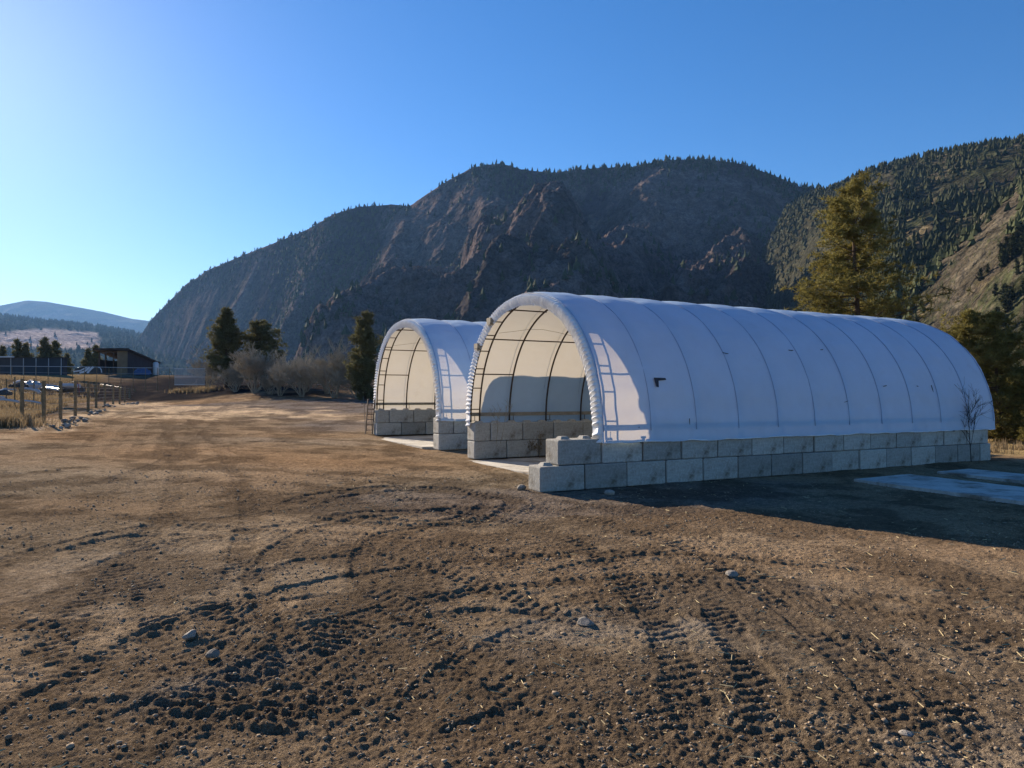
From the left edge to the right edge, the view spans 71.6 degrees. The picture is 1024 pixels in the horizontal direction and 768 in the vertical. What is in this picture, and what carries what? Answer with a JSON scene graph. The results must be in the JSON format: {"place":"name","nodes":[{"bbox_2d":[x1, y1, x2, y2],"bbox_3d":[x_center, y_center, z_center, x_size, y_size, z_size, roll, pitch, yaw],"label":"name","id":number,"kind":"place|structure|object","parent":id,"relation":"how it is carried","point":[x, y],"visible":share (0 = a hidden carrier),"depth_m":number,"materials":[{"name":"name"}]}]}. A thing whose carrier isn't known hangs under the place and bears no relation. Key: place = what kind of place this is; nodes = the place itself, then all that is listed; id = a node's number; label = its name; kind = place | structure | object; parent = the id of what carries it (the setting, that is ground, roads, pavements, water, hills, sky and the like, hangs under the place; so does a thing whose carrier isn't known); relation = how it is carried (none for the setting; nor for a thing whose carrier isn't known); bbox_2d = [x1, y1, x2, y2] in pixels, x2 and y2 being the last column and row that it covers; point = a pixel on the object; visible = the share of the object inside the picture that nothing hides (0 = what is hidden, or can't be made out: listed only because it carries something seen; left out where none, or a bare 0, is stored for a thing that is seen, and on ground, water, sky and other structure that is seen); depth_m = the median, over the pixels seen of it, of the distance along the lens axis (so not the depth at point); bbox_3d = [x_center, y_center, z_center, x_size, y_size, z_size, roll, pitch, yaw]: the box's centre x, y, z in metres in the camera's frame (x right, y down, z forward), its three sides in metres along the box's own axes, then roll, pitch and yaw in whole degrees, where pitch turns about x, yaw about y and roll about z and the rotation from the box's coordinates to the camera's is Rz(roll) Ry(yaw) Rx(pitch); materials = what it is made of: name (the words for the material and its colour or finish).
{"place":"outdoors","nodes":[
{"label":"outdoors","id":0,"kind":"place"},
{"bbox_2d":[0,300,149,334],"bbox_3d":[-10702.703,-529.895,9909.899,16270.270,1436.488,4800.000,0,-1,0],"label":"hill","id":1,"kind":"structure","parent":0,"point":[43,310],"depth_m":10162.95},
{"bbox_2d":[0,315,192,375],"bbox_3d":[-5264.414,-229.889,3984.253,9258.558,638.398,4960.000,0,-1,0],"label":"valley hill","id":2,"kind":"structure","parent":0,"point":[68,338],"depth_m":3044.93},
{"bbox_2d":[0,313,193,375],"bbox_3d":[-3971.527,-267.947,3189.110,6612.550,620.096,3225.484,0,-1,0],"label":"forest","id":3,"kind":"object","parent":2,"relation":"on","point":[118,333],"visible":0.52,"depth_m":3239.32,"materials":[{"name":"green plant"}]},
{"bbox_2d":[373,408,435,434],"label":"block wall","id":4,"kind":"structure","parent":0,"point":[395,421],"depth_m":42.37,"materials":[{"name":"concrete"}]},
{"bbox_2d":[138,159,815,379],"bbox_3d":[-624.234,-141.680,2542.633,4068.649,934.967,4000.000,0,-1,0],"label":"rocky mountain","id":5,"kind":"structure","parent":0,"point":[419,237],"depth_m":1548.95,"materials":[{"name":"grey stone"}]},
{"bbox_2d":[137,154,823,377],"bbox_3d":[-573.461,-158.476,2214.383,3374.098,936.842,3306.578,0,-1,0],"label":"forest","id":6,"kind":"object","parent":5,"relation":"on","point":[531,283],"visible":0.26,"depth_m":1838.64,"materials":[{"name":"green plant"}]},
{"bbox_2d":[0,374,1023,767],"bbox_3d":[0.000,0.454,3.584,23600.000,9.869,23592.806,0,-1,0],"label":"ground","id":7,"kind":"structure","parent":0,"point":[238,436],"depth_m":9.42,"materials":[{"name":"soil"}]},
{"bbox_2d":[0,344,7,355],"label":"conifer","id":8,"kind":"object","parent":7,"relation":"on","point":[2,350],"visible":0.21,"depth_m":189.85,"materials":[{"name":"green plant"}]},
{"bbox_2d":[0,389,12,394],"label":"scrap heap","id":9,"kind":"object","parent":7,"relation":"on","point":[5,392],"visible":1,"depth_m":55.74,"materials":[{"name":"grey metal"}]},
{"bbox_2d":[0,398,19,402],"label":"pipe","id":10,"kind":"object","parent":7,"relation":"on","point":[10,400],"visible":1,"depth_m":49.92,"materials":[{"name":"white plastic"}]},
{"bbox_2d":[9,337,22,356],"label":"conifer","id":11,"kind":"object","parent":7,"relation":"on","point":[17,343],"visible":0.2,"depth_m":189.84,"materials":[{"name":"green plant"}]},
{"bbox_2d":[8,383,29,387],"bbox_3d":[-43.020,0.069,61.993,1.590,0.469,1.117,0,-1,0],"label":"scrap heap","id":12,"kind":"object","parent":7,"relation":"on","point":[17,385],"visible":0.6,"depth_m":61.67,"materials":[{"name":"grey metal"}]},
{"bbox_2d":[18,341,35,356],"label":"conifer","id":13,"kind":"object","parent":7,"relation":"on","point":[25,349],"visible":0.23,"depth_m":189.78,"materials":[{"name":"green plant"}]},
{"bbox_2d":[24,400,40,403],"bbox_3d":[-33.735,1.259,49.988,1.192,0.314,0.136,0,-1,0],"label":"pipe","id":14,"kind":"object","parent":7,"relation":"on","point":[32,401],"visible":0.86,"depth_m":49.93,"materials":[{"name":"white plastic"}]},
{"bbox_2d":[24,380,41,387],"bbox_3d":[-43.255,-0.007,63.984,1.790,0.726,1.306,0,-1,0],"label":"scrap heap","id":15,"kind":"object","parent":7,"relation":"on","point":[38,384],"visible":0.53,"depth_m":63.70,"materials":[{"name":"grey metal"}]},
{"bbox_2d":[0,356,66,374],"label":"barn","id":16,"kind":"structure","parent":7,"relation":"on","point":[17,364],"depth_m":138.17,"materials":[{"name":"white paint"}]},
{"bbox_2d":[36,335,49,356],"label":"conifer","id":17,"kind":"object","parent":7,"relation":"on","point":[42,344],"visible":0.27,"depth_m":189.38,"materials":[{"name":"green plant"}]},
{"bbox_2d":[0,412,94,429],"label":"grass clump","id":18,"kind":"object","parent":7,"relation":"on","point":[24,421],"visible":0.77,"depth_m":38.03,"materials":[{"name":"beige plant"}]},
{"bbox_2d":[44,344,53,356],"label":"conifer","id":19,"kind":"object","parent":7,"relation":"on","point":[48,350],"visible":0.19,"depth_m":189.64,"materials":[{"name":"green plant"}]},
{"bbox_2d":[0,374,102,426],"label":"field grass","id":20,"kind":"structure","parent":7,"relation":"on","point":[10,406],"depth_m":62.49,"materials":[{"name":"beige plant"}]},
{"bbox_2d":[47,340,63,356],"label":"conifer","id":21,"kind":"object","parent":7,"relation":"on","point":[56,345],"visible":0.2,"depth_m":189.93,"materials":[{"name":"green plant"}]},
{"bbox_2d":[6,377,126,404],"bbox_3d":[-52.964,0.894,87.012,5.940,3.342,65.876,0,-1,-21],"label":"stake line","id":22,"kind":"object","parent":7,"relation":"on","point":[41,390],"visible":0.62,"depth_m":61.35,"materials":[{"name":"wood"}]},
{"bbox_2d":[64,353,75,374],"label":"conifer","id":23,"kind":"object","parent":7,"relation":"on","point":[69,370],"visible":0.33,"depth_m":190.06,"materials":[{"name":"green plant"}]},
{"bbox_2d":[57,386,85,392],"bbox_3d":[-39.120,0.365,63.002,2.408,0.805,1.267,0,-1,0],"label":"scrap heap","id":24,"kind":"object","parent":7,"relation":"on","point":[70,389],"visible":0.49,"depth_m":62.50,"materials":[{"name":"grey metal"}]},
{"bbox_2d":[20,379,135,422],"bbox_3d":[-43.503,1.608,77.299,1.640,3.085,79.494,0,-1,-24],"label":"post fence","id":25,"kind":"object","parent":7,"relation":"on","point":[43,404],"visible":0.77,"depth_m":47.24,"materials":[{"name":"wood"}]},
{"bbox_2d":[46,384,58,387],"bbox_3d":[-38.805,0.199,60.007,1.214,0.347,0.213,0,-1,0],"label":"pipe","id":26,"kind":"object","parent":25,"relation":"attached to","point":[54,386],"visible":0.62,"depth_m":59.91,"materials":[{"name":"white plastic"}]},
{"bbox_2d":[46,387,58,390],"bbox_3d":[-36.930,0.379,56.999,3.155,0.383,0.214,-1,-1,40],"label":"pipe","id":27,"kind":"object","parent":25,"relation":"attached to","point":[52,388],"visible":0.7,"depth_m":56.71,"materials":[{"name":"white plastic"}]},
{"bbox_2d":[80,347,94,374],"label":"conifer","id":28,"kind":"object","parent":7,"relation":"on","point":[84,362],"visible":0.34,"depth_m":189.62,"materials":[{"name":"green plant"}]},
{"bbox_2d":[73,366,103,373],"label":"covered machine","id":29,"kind":"object","parent":7,"relation":"on","point":[91,370],"visible":0.97,"depth_m":128.06,"materials":[{"name":"white paint"}]},
{"bbox_2d":[85,343,102,374],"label":"conifer","id":30,"kind":"object","parent":7,"relation":"on","point":[95,358],"visible":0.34,"depth_m":189.52,"materials":[{"name":"green plant"}]},
{"bbox_2d":[11,366,204,390],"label":"rail fence","id":31,"kind":"object","parent":7,"relation":"on","point":[199,374],"visible":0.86,"depth_m":114.92,"materials":[{"name":"white paint"}]},
{"bbox_2d":[93,348,159,374],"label":"shed","id":32,"kind":"structure","parent":7,"relation":"on","point":[125,357],"depth_m":151.07,"materials":[{"name":"brown wood"}]},
{"bbox_2d":[134,368,151,374],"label":"car","id":33,"kind":"object","parent":7,"relation":"on","point":[138,370],"visible":0.91,"depth_m":145.59,"materials":[{"name":"blue metal"}]},
{"bbox_2d":[153,362,158,374],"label":"water tank","id":34,"kind":"object","parent":7,"relation":"on","point":[155,365],"visible":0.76,"depth_m":159.53,"materials":[{"name":"white paint"}]},
{"bbox_2d":[182,629,196,639],"bbox_3d":[-3.568,2.780,7.852,0.134,0.124,0.170,0,-1,-12],"label":"rock","id":35,"kind":"object","parent":7,"relation":"on","point":[190,635],"visible":1,"depth_m":7.80,"materials":[{"name":"stone"}]},
{"bbox_2d":[168,386,223,393],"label":"grass patch","id":36,"kind":"object","parent":7,"relation":"on","point":[201,389],"visible":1,"depth_m":108.83,"materials":[{"name":"beige plant"}]},
{"bbox_2d":[185,343,222,386],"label":"bare bush","id":37,"kind":"object","parent":7,"relation":"on","point":[200,364],"visible":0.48,"depth_m":117.82,"materials":[{"name":"plant"}]},
{"bbox_2d":[205,649,219,658],"bbox_3d":[-3.095,2.785,7.330,0.126,0.094,0.126,0,-1,17],"label":"rock","id":38,"kind":"object","parent":7,"relation":"on","point":[212,653],"visible":1,"depth_m":7.30,"materials":[{"name":"stone"}]},
{"bbox_2d":[199,306,243,387],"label":"pine tree","id":39,"kind":"object","parent":7,"relation":"on","point":[224,333],"visible":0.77,"depth_m":109.30,"materials":[{"name":"green plant"}]},
{"bbox_2d":[210,361,247,391],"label":"bare bush","id":40,"kind":"object","parent":7,"relation":"on","point":[234,377],"visible":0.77,"depth_m":103.55,"materials":[{"name":"plant"}]},
{"bbox_2d":[228,342,284,392],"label":"bare bush","id":41,"kind":"object","parent":7,"relation":"on","point":[251,366],"visible":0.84,"depth_m":95.16,"materials":[{"name":"plant"}]},
{"bbox_2d":[237,319,288,384],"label":"pine tree","id":42,"kind":"object","parent":7,"relation":"on","point":[259,333],"visible":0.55,"depth_m":108.89,"materials":[{"name":"green plant"}]},
{"bbox_2d":[258,373,278,394],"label":"bare bush","id":43,"kind":"object","parent":7,"relation":"on","point":[265,382],"visible":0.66,"depth_m":92.65,"materials":[{"name":"plant"}]},
{"bbox_2d":[264,351,298,395],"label":"bare bush","id":44,"kind":"object","parent":7,"relation":"on","point":[280,382],"visible":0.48,"depth_m":89.53,"materials":[{"name":"grey plant"}]},
{"bbox_2d":[268,350,322,396],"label":"bare bush","id":45,"kind":"object","parent":7,"relation":"on","point":[296,370],"visible":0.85,"depth_m":87.04,"materials":[{"name":"plant"}]},
{"bbox_2d":[282,344,328,391],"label":"bare bush","id":46,"kind":"object","parent":7,"relation":"on","point":[309,385],"visible":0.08,"depth_m":94.74,"materials":[{"name":"plant"}]},
{"bbox_2d":[312,354,334,393],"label":"bare bush","id":47,"kind":"object","parent":7,"relation":"on","point":[326,391],"visible":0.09,"depth_m":91.69,"materials":[{"name":"plant"}]},
{"bbox_2d":[301,335,351,397],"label":"bare bush","id":48,"kind":"object","parent":7,"relation":"on","point":[332,367],"visible":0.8,"depth_m":84.03,"materials":[{"name":"grey plant"}]},
{"bbox_2d":[327,361,374,397],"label":"bare bush","id":49,"kind":"object","parent":7,"relation":"on","point":[342,381],"visible":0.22,"depth_m":82.62,"materials":[{"name":"plant"}]},
{"bbox_2d":[330,343,375,392],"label":"bare bush","id":50,"kind":"object","parent":7,"relation":"on","point":[344,347],"visible":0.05,"depth_m":92.05,"materials":[{"name":"plant"}]},
{"bbox_2d":[342,310,383,400],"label":"evergreen tree","id":51,"kind":"object","parent":7,"relation":"on","point":[365,340],"visible":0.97,"depth_m":79.39,"materials":[{"name":"green plant"}]},
{"bbox_2d":[364,399,374,433],"bbox_3d":[-8.441,1.953,42.058,0.460,2.126,0.897,0,-1,-27],"label":"ladder","id":52,"kind":"object","parent":7,"relation":"on","point":[371,419],"visible":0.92,"depth_m":41.93,"materials":[{"name":"metal"}]},
{"bbox_2d":[382,435,461,449],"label":"floor slab","id":53,"kind":"structure","parent":7,"relation":"on","point":[424,442],"depth_m":37.24,"materials":[{"name":"concrete"}]},
{"bbox_2d":[433,418,468,449],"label":"block wall","id":54,"kind":"structure","parent":7,"relation":"on","point":[448,435],"depth_m":33.11,"materials":[{"name":"concrete"}]},
{"bbox_2d":[373,319,485,420],"bbox_3d":[3.195,-0.759,42.188,20.471,5.322,10.809,0,-1,-27],"label":"fabric shelter","id":55,"kind":"object","parent":54,"relation":"on","point":[421,364],"visible":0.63,"depth_m":37.28,"materials":[{"name":"fabric"}]},
{"bbox_2d":[488,400,512,443],"bbox_3d":[-0.531,1.524,29.228,1.103,1.885,1.571,0,-1,1],"label":"bare sapling","id":56,"kind":"object","parent":7,"relation":"on","point":[499,417],"visible":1,"depth_m":29.32,"materials":[{"name":"brown plant"}]},
{"bbox_2d":[467,457,545,474],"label":"floor slab","id":57,"kind":"structure","parent":7,"relation":"on","point":[520,465],"depth_m":28.32,"materials":[{"name":"concrete"}]},
{"bbox_2d":[536,431,543,457],"bbox_3d":[1.171,2.569,30.132,0.339,1.173,0.331,0,-1,0],"label":"dry weed","id":58,"kind":"object","parent":57,"relation":"on","point":[538,442],"visible":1,"depth_m":30.13,"materials":[{"name":"brown plant"}]},
{"bbox_2d":[0,467,1023,767],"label":"pebbles","id":59,"kind":"object","parent":7,"relation":"on","point":[554,693],"visible":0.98,"depth_m":6.91,"materials":[{"name":"grey stone"}]},
{"bbox_2d":[517,484,525,490],"bbox_3d":[0.279,3.019,20.642,0.278,0.215,0.281,0,-1,5],"label":"rock","id":60,"kind":"object","parent":7,"relation":"on","point":[520,487],"visible":0.93,"depth_m":20.56,"materials":[{"name":"stone"}]},
{"bbox_2d":[467,419,592,458],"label":"block wall","id":61,"kind":"structure","parent":7,"relation":"on","point":[515,436],"depth_m":30.33,"materials":[{"name":"concrete"}]},
{"bbox_2d":[524,439,536,451],"bbox_3d":[0.723,2.736,30.741,0.823,0.833,0.809,0,-1,0],"label":"dry weed","id":62,"kind":"object","parent":7,"relation":"on","point":[531,444],"visible":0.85,"depth_m":30.57,"materials":[{"name":"brown plant"}]},
{"bbox_2d":[577,616,593,626],"bbox_3d":[0.883,2.865,8.502,0.205,0.131,0.174,0,-1,-2],"label":"rock","id":63,"kind":"object","parent":7,"relation":"on","point":[584,621],"visible":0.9,"depth_m":8.47,"materials":[{"name":"stone"}]},
{"bbox_2d":[604,489,614,494],"bbox_3d":[2.733,3.052,19.950,0.299,0.183,0.223,-1,-1,36],"label":"rock","id":64,"kind":"object","parent":7,"relation":"on","point":[609,492],"visible":0.99,"depth_m":19.87,"materials":[{"name":"stone"}]},
{"bbox_2d":[725,570,737,577],"bbox_3d":[3.409,2.949,11.014,0.202,0.123,0.225,0,-1,24],"label":"rock","id":65,"kind":"object","parent":7,"relation":"on","point":[731,573],"visible":0.97,"depth_m":10.95,"materials":[{"name":"stone"}]},
{"bbox_2d":[529,429,989,491],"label":"block wall","id":66,"kind":"structure","parent":7,"relation":"on","point":[580,462],"depth_m":23.65,"materials":[{"name":"concrete"}]},
{"bbox_2d":[465,292,994,443],"bbox_3d":[9.320,-0.653,30.231,20.500,5.226,10.151,0,-1,-27],"label":"fabric shelter","id":67,"kind":"object","parent":66,"relation":"on","point":[623,370],"visible":1,"depth_m":26.14,"materials":[{"name":"fabric"}]},
{"bbox_2d":[780,170,974,321],"bbox_3d":[25.890,-5.885,52.203,14.137,18.978,9.817,-1,-1,36],"label":"pine tree","id":68,"kind":"object","parent":7,"relation":"on","point":[838,214],"visible":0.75,"depth_m":51.20,"materials":[{"name":"green plant"}]},
{"bbox_2d":[898,730,913,736],"bbox_3d":[3.208,2.849,5.778,0.117,0.071,0.124,0,-1,27],"label":"rock","id":69,"kind":"object","parent":7,"relation":"on","point":[905,733],"visible":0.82,"depth_m":5.75,"materials":[{"name":"stone"}]},
{"bbox_2d":[854,474,1023,504],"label":"concrete strip","id":70,"kind":"object","parent":7,"relation":"on","point":[986,491],"visible":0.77,"depth_m":21.16,"materials":[{"name":"grey concrete"}]},
{"bbox_2d":[939,324,988,379],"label":"pine tree","id":71,"kind":"object","parent":7,"relation":"on","point":[958,327],"visible":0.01,"depth_m":70.03,"materials":[{"name":"green plant"}]},
{"bbox_2d":[954,384,1002,461],"bbox_3d":[18.657,1.498,29.383,1.884,3.597,2.433,0,-1,-28],"label":"bare sapling","id":72,"kind":"object","parent":7,"relation":"on","point":[971,411],"visible":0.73,"depth_m":29.28,"materials":[{"name":"brown plant"}]},
{"bbox_2d":[937,469,1023,483],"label":"concrete strip","id":73,"kind":"object","parent":7,"relation":"on","point":[995,475],"visible":0.77,"depth_m":24.38,"materials":[{"name":"grey concrete"}]},
{"bbox_2d":[940,308,1022,421],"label":"pine tree","id":74,"kind":"object","parent":7,"relation":"on","point":[963,337],"visible":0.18,"depth_m":51.68,"materials":[{"name":"green plant"}]},
{"bbox_2d":[965,310,1023,442],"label":"pine tree","id":75,"kind":"object","parent":7,"relation":"on","point":[998,355],"visible":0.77,"depth_m":45.14,"materials":[{"name":"green plant"}]},
{"bbox_2d":[988,437,1023,453],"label":"grass patch","id":76,"kind":"object","parent":7,"relation":"on","point":[1019,443],"visible":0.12,"depth_m":38.53,"materials":[{"name":"beige plant"}]},
{"bbox_2d":[995,344,1023,421],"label":"pine tree","id":77,"kind":"object","parent":7,"relation":"on","point":[1017,366],"visible":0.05,"depth_m":49.82,"materials":[{"name":"green plant"}]},
{"bbox_2d":[1012,405,1023,440],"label":"pine tree","id":78,"kind":"object","parent":7,"relation":"on","point":[1021,430],"visible":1,"depth_m":41.78,"materials":[{"name":"green plant"}]},
{"bbox_2d":[0,474,1023,767],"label":"straw bits","id":79,"kind":"object","parent":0,"point":[646,656],"visible":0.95,"depth_m":7.76,"materials":[{"name":"beige plant"}]},
{"bbox_2d":[0,0,1023,320],"label":"sky","id":80,"kind":"structure","parent":0,"point":[146,146],"materials":[{"name":"blue"}]},
{"bbox_2d":[760,141,1023,385],"bbox_3d":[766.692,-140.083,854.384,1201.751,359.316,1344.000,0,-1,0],"label":"wooded mountain","id":81,"kind":"structure","parent":0,"point":[959,274],"depth_m":433.96,"materials":[{"name":"stone"}]},
{"bbox_2d":[759,133,1023,317],"bbox_3d":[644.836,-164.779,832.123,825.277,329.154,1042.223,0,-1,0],"label":"forest","id":82,"kind":"object","parent":81,"relation":"on","point":[937,236],"visible":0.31,"depth_m":762.73,"materials":[{"name":"green plant"}]},
{"bbox_2d":[883,182,1023,319],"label":"forest","id":83,"kind":"object","parent":81,"relation":"on","point":[936,264],"visible":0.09,"depth_m":407.09,"materials":[{"name":"green plant"}]},
{"bbox_2d":[976,267,983,280],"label":"slope pine","id":84,"kind":"object","parent":81,"relation":"on","point":[980,276],"visible":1,"depth_m":352.67,"materials":[{"name":"green plant"}]},
{"bbox_2d":[985,263,989,273],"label":"slope pine","id":85,"kind":"object","parent":81,"relation":"on","point":[987,268],"visible":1,"depth_m":352.18,"materials":[{"name":"green plant"}]},
{"bbox_2d":[992,284,998,295],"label":"slope pine","id":86,"kind":"object","parent":81,"relation":"on","point":[995,290],"visible":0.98,"depth_m":325.38,"materials":[{"name":"green plant"}]},
{"bbox_2d":[997,282,1007,302],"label":"slope pine","id":87,"kind":"object","parent":81,"relation":"on","point":[1003,287],"visible":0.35,"depth_m":311.53,"materials":[{"name":"green plant"}]},
{"bbox_2d":[998,249,1008,267],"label":"slope pine","id":88,"kind":"object","parent":81,"relation":"on","point":[1001,264],"visible":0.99,"depth_m":345.33,"materials":[{"name":"green plant"}]},
{"bbox_2d":[1000,250,1008,265],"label":"slope pine","id":89,"kind":"object","parent":81,"relation":"on","point":[1005,262],"visible":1,"depth_m":344.70,"materials":[{"name":"green plant"}]},
{"bbox_2d":[1000,313,1010,331],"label":"slope pine","id":90,"kind":"object","parent":81,"relation":"on","point":[1004,324],"visible":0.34,"depth_m":286.94,"materials":[{"name":"green plant"}]},
{"bbox_2d":[1000,289,1010,308],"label":"slope pine","id":91,"kind":"object","parent":81,"relation":"on","point":[1006,291],"visible":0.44,"depth_m":304.86,"materials":[{"name":"green plant"}]},
{"bbox_2d":[1004,235,1008,246],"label":"slope pine","id":92,"kind":"object","parent":81,"relation":"on","point":[1006,240],"visible":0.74,"depth_m":355.60,"materials":[{"name":"green plant"}]},
{"bbox_2d":[1001,292,1012,312],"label":"slope pine","id":93,"kind":"object","parent":81,"relation":"on","point":[1006,301],"visible":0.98,"depth_m":300.88,"materials":[{"name":"green plant"}]},
{"bbox_2d":[1007,242,1017,259],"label":"slope pine","id":94,"kind":"object","parent":81,"relation":"on","point":[1012,250],"visible":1,"depth_m":343.23,"materials":[{"name":"green plant"}]},
{"bbox_2d":[1010,287,1016,301],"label":"slope pine","id":95,"kind":"object","parent":81,"relation":"on","point":[1012,293],"visible":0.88,"depth_m":304.65,"materials":[{"name":"green plant"}]},
{"bbox_2d":[1013,257,1019,268],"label":"slope pine","id":96,"kind":"object","parent":81,"relation":"on","point":[1016,262],"visible":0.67,"depth_m":330.89,"materials":[{"name":"green plant"}]},
{"bbox_2d":[1014,264,1019,274],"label":"slope pine","id":97,"kind":"object","parent":81,"relation":"on","point":[1017,269],"visible":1,"depth_m":322.80,"materials":[{"name":"green plant"}]},
{"bbox_2d":[1014,226,1023,239],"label":"slope pine","id":98,"kind":"object","parent":81,"relation":"on","point":[1020,230],"visible":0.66,"depth_m":350.02,"materials":[{"name":"green plant"}]},
{"bbox_2d":[1019,280,1023,293],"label":"slope pine","id":99,"kind":"object","parent":81,"relation":"on","point":[1022,290],"visible":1,"depth_m":302.01,"materials":[{"name":"green plant"}]},
{"bbox_3d":[-40.130,0.307,62.025,2.003,0.443,1.332,0,-1,0],"label":"scrap heap","id":100,"kind":"object","parent":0,"visible":0},
{"bbox_2d":[62,383,80,387],"bbox_3d":[-38.478,0.149,62.010,1.582,0.412,0.329,0,-1,0],"label":"pipe","id":101,"kind":"object","parent":100,"relation":"on","point":[68,385],"visible":0.62,"depth_m":61.87,"materials":[{"name":"white plastic"}]}
]}

